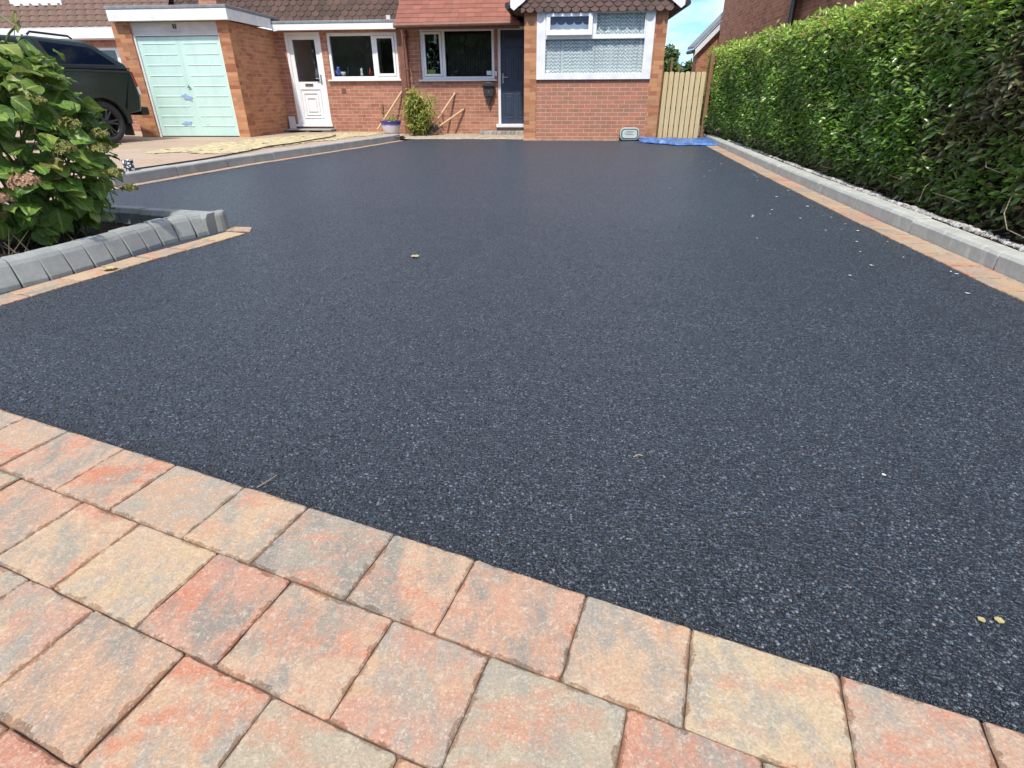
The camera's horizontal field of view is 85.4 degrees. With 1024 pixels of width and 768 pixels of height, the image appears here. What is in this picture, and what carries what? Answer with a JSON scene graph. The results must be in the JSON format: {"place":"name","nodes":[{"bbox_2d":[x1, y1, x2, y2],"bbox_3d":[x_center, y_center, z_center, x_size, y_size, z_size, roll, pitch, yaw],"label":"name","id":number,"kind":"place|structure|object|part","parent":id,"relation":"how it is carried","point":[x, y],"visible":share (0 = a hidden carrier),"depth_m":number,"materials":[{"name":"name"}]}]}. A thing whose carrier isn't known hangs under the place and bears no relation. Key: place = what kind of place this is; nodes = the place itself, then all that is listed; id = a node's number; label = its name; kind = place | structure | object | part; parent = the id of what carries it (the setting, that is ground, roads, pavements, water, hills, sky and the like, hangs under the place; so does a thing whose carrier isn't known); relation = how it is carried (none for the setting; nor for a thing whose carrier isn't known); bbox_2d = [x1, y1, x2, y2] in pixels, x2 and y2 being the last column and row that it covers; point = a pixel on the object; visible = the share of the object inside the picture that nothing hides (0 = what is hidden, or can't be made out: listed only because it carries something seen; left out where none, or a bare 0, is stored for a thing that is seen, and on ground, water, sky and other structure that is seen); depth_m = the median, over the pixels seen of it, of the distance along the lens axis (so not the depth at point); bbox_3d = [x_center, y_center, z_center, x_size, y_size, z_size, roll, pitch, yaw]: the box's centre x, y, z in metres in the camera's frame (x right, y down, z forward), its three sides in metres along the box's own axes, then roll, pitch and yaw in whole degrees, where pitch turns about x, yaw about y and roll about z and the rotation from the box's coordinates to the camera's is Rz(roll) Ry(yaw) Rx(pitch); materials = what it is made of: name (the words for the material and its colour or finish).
{"place":"outdoors","nodes":[
{"label":"outdoors","id":0,"kind":"place"},
{"bbox_2d":[0,0,217,130],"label":"tiled house","id":1,"kind":"structure","parent":0,"point":[86,21],"depth_m":12.70,"materials":[{"name":"orange brick"}]},
{"bbox_2d":[96,47,121,62],"bbox_3d":[-9.235,-7.439,13.175,1.900,0.960,0.082,2,28,4],"label":"window","id":2,"kind":"structure","parent":1,"relation":"in","point":[100,48],"depth_m":12.96,"materials":[{"name":"white plastic"}]},
{"bbox_2d":[121,159,135,170],"bbox_3d":[-4.342,-2.474,6.281,0.116,0.120,0.116,0,28,0],"label":"patterned roll","id":3,"kind":"object","parent":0,"point":[128,164],"visible":0.96,"depth_m":6.25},
{"bbox_2d":[0,131,403,187],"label":"neighbour driveway","id":4,"kind":"structure","parent":0,"point":[136,146],"depth_m":9.83,"materials":[{"name":"beige concrete"}]},
{"bbox_2d":[0,30,149,142],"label":"car","id":5,"kind":"object","parent":4,"relation":"on","point":[108,83],"visible":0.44,"depth_m":9.95,"materials":[{"name":"green paint"}]},
{"bbox_3d":[-7.979,-5.237,8.730,0.131,0.357,0.502,11,30,20],"label":"cab window","id":6,"kind":"part","parent":5,"relation":"part of","materials":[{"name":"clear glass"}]},
{"bbox_3d":[-7.539,-5.752,9.657,0.116,0.314,1.139,11,30,20],"label":"canopy window","id":7,"kind":"part","parent":5,"relation":"part of","materials":[{"name":"black glass"}]},
{"bbox_2d":[75,134,335,176],"bbox_3d":[-4.186,-3.754,8.884,0.352,0.034,6.621,5,28,9],"label":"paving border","id":8,"kind":"object","parent":4,"relation":"on","point":[225,154],"visible":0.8,"depth_m":8.07,"materials":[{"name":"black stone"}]},
{"bbox_2d":[284,128,335,131],"bbox_3d":[-4.801,-6.033,13.221,1.130,0.090,0.325,2,28,4],"label":"door step","id":9,"kind":"object","parent":4,"relation":"on","point":[314,129],"depth_m":13.09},
{"bbox_2d":[288,116,296,128],"bbox_3d":[-5.251,-6.254,13.263,0.209,0.262,0.125,2,28,4],"label":"board","id":10,"kind":"object","parent":9,"relation":"on","point":[292,122],"visible":1,"depth_m":13.26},
{"bbox_2d":[377,91,401,129],"bbox_3d":[-2.822,-6.314,12.803,0.714,0.807,0.044,-17,32,-28],"label":"shovel","id":11,"kind":"object","parent":4,"relation":"on","point":[392,106],"visible":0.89,"depth_m":12.79,"materials":[{"name":"brown wood"}]},
{"bbox_2d":[380,120,400,133],"bbox_3d":[-2.722,-5.791,12.499,0.470,0.258,0.470,0,28,0],"label":"plant pot","id":12,"kind":"object","parent":4,"relation":"on","point":[390,127],"visible":0.98,"depth_m":12.36,"materials":[{"name":"white ceramic"}]},
{"bbox_2d":[383,111,402,120],"bbox_3d":[-2.674,-5.978,12.411,0.446,0.227,0.362,-6,28,-10],"label":"potted plant","id":13,"kind":"object","parent":12,"relation":"on","point":[389,118],"visible":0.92,"depth_m":12.37,"materials":[{"name":"green plant"}]},
{"bbox_2d":[145,132,384,153],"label":"sand","id":14,"kind":"structure","parent":0,"point":[238,146],"depth_m":10.14,"materials":[{"name":"beige sand"}]},
{"bbox_2d":[400,133,523,138],"bbox_3d":[-1.176,-5.583,12.497,2.997,0.030,1.434,2,28,4],"label":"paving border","id":15,"kind":"object","parent":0,"point":[450,136],"visible":0.77,"depth_m":12.24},
{"bbox_2d":[397,85,439,135],"bbox_3d":[-2.069,-6.060,12.383,0.920,1.097,0.892,0,28,0],"label":"bamboo shrub","id":16,"kind":"object","parent":15,"relation":"on","point":[418,118],"visible":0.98,"depth_m":12.29,"materials":[{"name":"green plant"}]},
{"bbox_2d":[425,92,455,134],"bbox_3d":[-1.618,-6.157,12.639,0.910,0.865,0.186,-20,33,-32],"label":"shovel","id":17,"kind":"object","parent":15,"relation":"on","point":[431,130],"visible":0.96,"depth_m":12.64,"materials":[{"name":"brown wood"}]},
{"bbox_2d":[432,107,464,133],"bbox_3d":[-1.485,-6.038,12.723,0.975,0.533,0.193,-14,31,-25],"label":"shovel","id":18,"kind":"object","parent":15,"relation":"on","point":[438,127],"visible":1,"depth_m":12.73,"materials":[{"name":"brown wood"}]},
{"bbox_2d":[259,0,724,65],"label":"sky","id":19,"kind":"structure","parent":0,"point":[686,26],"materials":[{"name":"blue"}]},
{"bbox_2d":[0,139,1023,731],"bbox_3d":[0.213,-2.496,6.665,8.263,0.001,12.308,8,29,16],"label":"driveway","id":20,"kind":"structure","parent":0,"point":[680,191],"depth_m":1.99,"materials":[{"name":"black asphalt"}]},
{"bbox_2d":[0,202,228,292],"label":"raised bed","id":21,"kind":"object","parent":20,"relation":"on","point":[160,227],"visible":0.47,"depth_m":3.40,"materials":[{"name":"grey concrete"}]},
{"bbox_2d":[0,221,133,257],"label":"soil","id":22,"kind":"structure","parent":21,"relation":"in","point":[91,231],"depth_m":3.74,"materials":[{"name":"brown soil"}]},
{"bbox_2d":[0,11,150,254],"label":"hydrangea bush","id":23,"kind":"object","parent":22,"relation":"on","point":[32,212],"visible":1,"depth_m":3.29,"materials":[{"name":"green plant"}]},
{"bbox_2d":[226,226,251,231],"bbox_3d":[-2.024,-1.138,4.134,0.251,0.037,0.144,4,28,9],"label":"bed corner paver","id":24,"kind":"object","parent":20,"relation":"on","point":[238,229],"visible":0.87,"depth_m":4.10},
{"bbox_2d":[0,201,1023,733],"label":"tarmac chippings","id":25,"kind":"object","parent":20,"relation":"on","point":[642,611],"visible":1,"depth_m":1.51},
{"bbox_2d":[619,127,638,140],"bbox_3d":[2.394,-5.091,11.305,0.400,0.248,0.087,2,28,4],"label":"case","id":26,"kind":"object","parent":20,"relation":"on","point":[629,133],"visible":1,"depth_m":11.27,"materials":[{"name":"white plastic"}]},
{"bbox_2d":[638,137,716,145],"bbox_3d":[3.315,-4.761,10.838,1.600,0.077,1.601,2,28,4],"label":"plastic sheet","id":27,"kind":"object","parent":20,"relation":"on","point":[686,141],"visible":0.81,"depth_m":10.71,"materials":[{"name":"blue plastic"}]},
{"bbox_2d":[994,616,1004,622],"bbox_3d":[0.927,0.450,1.055,0.015,0.002,0.015,-3,28,-4],"label":"fallen leaf","id":28,"kind":"object","parent":20,"relation":"on","point":[998,619],"visible":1,"depth_m":1.06,"materials":[{"name":"yellow plant"}]},
{"bbox_2d":[0,409,1023,767],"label":"paving","id":29,"kind":"structure","parent":0,"point":[78,683],"depth_m":0.98,"materials":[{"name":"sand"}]},
{"bbox_2d":[50,119,981,722],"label":"ground","id":30,"kind":"structure","parent":0,"point":[522,139],"depth_m":12.74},
{"bbox_2d":[0,232,244,305],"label":"bed paving border","id":31,"kind":"object","parent":30,"relation":"on","point":[32,291],"visible":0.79,"depth_m":3.19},
{"bbox_2d":[102,266,114,269],"bbox_3d":[-2.304,-0.662,3.172,0.065,0.010,0.067,-7,28,-12],"label":"fallen leaf","id":32,"kind":"object","parent":31,"relation":"on","point":[108,267],"visible":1,"depth_m":3.18,"materials":[{"name":"yellow plant"}]},
{"bbox_2d":[49,140,403,200],"bbox_3d":[-3.633,-3.123,7.914,0.241,0.039,8.838,8,29,15],"label":"paving border","id":33,"kind":"object","parent":30,"relation":"on","point":[172,178],"visible":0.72,"depth_m":7.64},
{"bbox_2d":[103,0,405,136],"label":"brick house","id":34,"kind":"structure","parent":30,"relation":"on","point":[242,74],"depth_m":12.02,"materials":[{"name":"orange brick"}]},
{"bbox_2d":[136,36,239,136],"bbox_3d":[-6.642,-6.090,11.445,1.738,1.836,0.065,2,28,4],"label":"garage door","id":35,"kind":"structure","parent":34,"relation":"in","point":[186,75],"depth_m":11.42,"materials":[{"name":"green paint"}]},
{"bbox_2d":[287,36,328,123],"bbox_3d":[-4.721,-7.041,12.900,0.695,1.797,0.108,2,28,4],"label":"glazed door","id":36,"kind":"structure","parent":34,"relation":"in","point":[311,96],"depth_m":13.03,"materials":[{"name":"white plastic"}]},
{"bbox_2d":[335,67,341,75],"bbox_3d":[-4.026,-7.255,12.873,0.150,0.200,0.146,2,28,4],"label":"blue jar","id":37,"kind":"object","parent":34,"relation":"on","point":[338,70],"visible":1,"depth_m":12.83,"materials":[{"name":"blue ceramic"}]},
{"bbox_2d":[326,32,400,80],"bbox_3d":[-3.377,-7.406,12.567,1.720,0.952,0.170,2,28,4],"label":"window","id":38,"kind":"structure","parent":34,"relation":"in","point":[394,76],"depth_m":12.58,"materials":[{"name":"white plastic"}]},
{"bbox_2d":[111,134,399,186],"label":"concrete kerb","id":39,"kind":"structure","parent":30,"relation":"on","point":[149,174],"depth_m":7.72,"materials":[{"name":"grey concrete"}]},
{"bbox_2d":[659,43,682,110],"bbox_3d":[6.705,-13.474,24.625,1.614,2.833,1.472,0,28,0],"label":"garden tree","id":40,"kind":"object","parent":30,"relation":"on","point":[672,52],"visible":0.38,"depth_m":24.07,"materials":[{"name":"green plant"}]},
{"bbox_2d":[669,57,679,74],"bbox_3d":[3.829,-7.200,13.820,1.150,1.620,0.050,2,28,4],"label":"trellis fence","id":41,"kind":"object","parent":30,"relation":"on","point":[671,64],"visible":0.12,"depth_m":13.51,"materials":[{"name":"brown wood"}]},
{"bbox_2d":[679,58,691,73],"bbox_3d":[7.615,-13.802,25.782,1.607,2.326,1.805,0,28,0],"label":"garden tree","id":42,"kind":"object","parent":30,"relation":"on","point":[687,67],"visible":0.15,"depth_m":24.86,"materials":[{"name":"green plant"}]},
{"bbox_2d":[686,12,722,117],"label":"outbuilding","id":43,"kind":"structure","parent":30,"relation":"on","point":[700,45],"depth_m":18.86,"materials":[{"name":"brick"}]},
{"bbox_2d":[709,0,897,120],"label":"brick house","id":44,"kind":"structure","parent":30,"relation":"on","point":[740,18],"depth_m":13.73,"materials":[{"name":"brown brick"}]},
{"bbox_2d":[705,145,1023,302],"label":"paving border","id":45,"kind":"object","parent":30,"relation":"on","point":[1006,285],"visible":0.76,"depth_m":3.74,"materials":[{"name":"beige brick"}]},
{"bbox_2d":[706,135,1023,283],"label":"concrete kerb","id":46,"kind":"structure","parent":30,"relation":"on","point":[999,258],"depth_m":3.98,"materials":[{"name":"grey concrete"}]},
{"bbox_2d":[393,0,690,140],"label":"brick house","id":47,"kind":"structure","parent":0,"point":[577,70],"depth_m":11.34,"materials":[{"name":"red brick"}]},
{"bbox_2d":[419,29,496,80],"bbox_3d":[-1.224,-7.384,12.451,1.780,1.032,0.301,2,28,4],"label":"window","id":48,"kind":"structure","parent":47,"relation":"in","point":[427,75],"depth_m":12.53,"materials":[{"name":"white plastic"}]},
{"bbox_2d":[482,82,494,104],"bbox_3d":[-0.527,-6.600,12.611,0.292,0.476,0.153,2,28,4],"label":"wall post box","id":49,"kind":"object","parent":47,"relation":"attached to","point":[488,88],"visible":1,"depth_m":12.55,"materials":[{"name":"metal"}]},
{"bbox_2d":[500,30,523,123],"bbox_3d":[0.062,-6.911,12.539,0.628,1.858,0.096,2,28,4],"label":"front door","id":50,"kind":"structure","parent":47,"relation":"in","point":[512,41],"depth_m":12.53,"materials":[{"name":"blue paint"}]},
{"bbox_2d":[536,8,656,79],"bbox_3d":[1.591,-6.535,10.703,2.233,1.155,0.178,2,28,4],"label":"bay window","id":51,"kind":"structure","parent":47,"relation":"in","point":[580,45],"depth_m":10.75,"materials":[{"name":"white paint"}]},
{"bbox_2d":[656,53,715,137],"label":"wooden gate","id":52,"kind":"structure","parent":47,"relation":"attached to","point":[680,103],"depth_m":11.33,"materials":[{"name":"beige wood"}]},
{"bbox_2d":[704,132,1023,251],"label":"hedge soil","id":53,"kind":"structure","parent":0,"point":[1016,228],"depth_m":4.15,"materials":[{"name":"brown soil"}]},
{"bbox_2d":[700,0,1023,241],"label":"hedge","id":54,"kind":"object","parent":53,"relation":"on","point":[920,92],"visible":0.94,"depth_m":4.62,"materials":[{"name":"green plant"}]},
{"bbox_2d":[727,139,1023,250],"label":"gravel","id":55,"kind":"structure","parent":53,"relation":"on","point":[972,229],"depth_m":4.12,"materials":[{"name":"grey gravel"}]}
]}

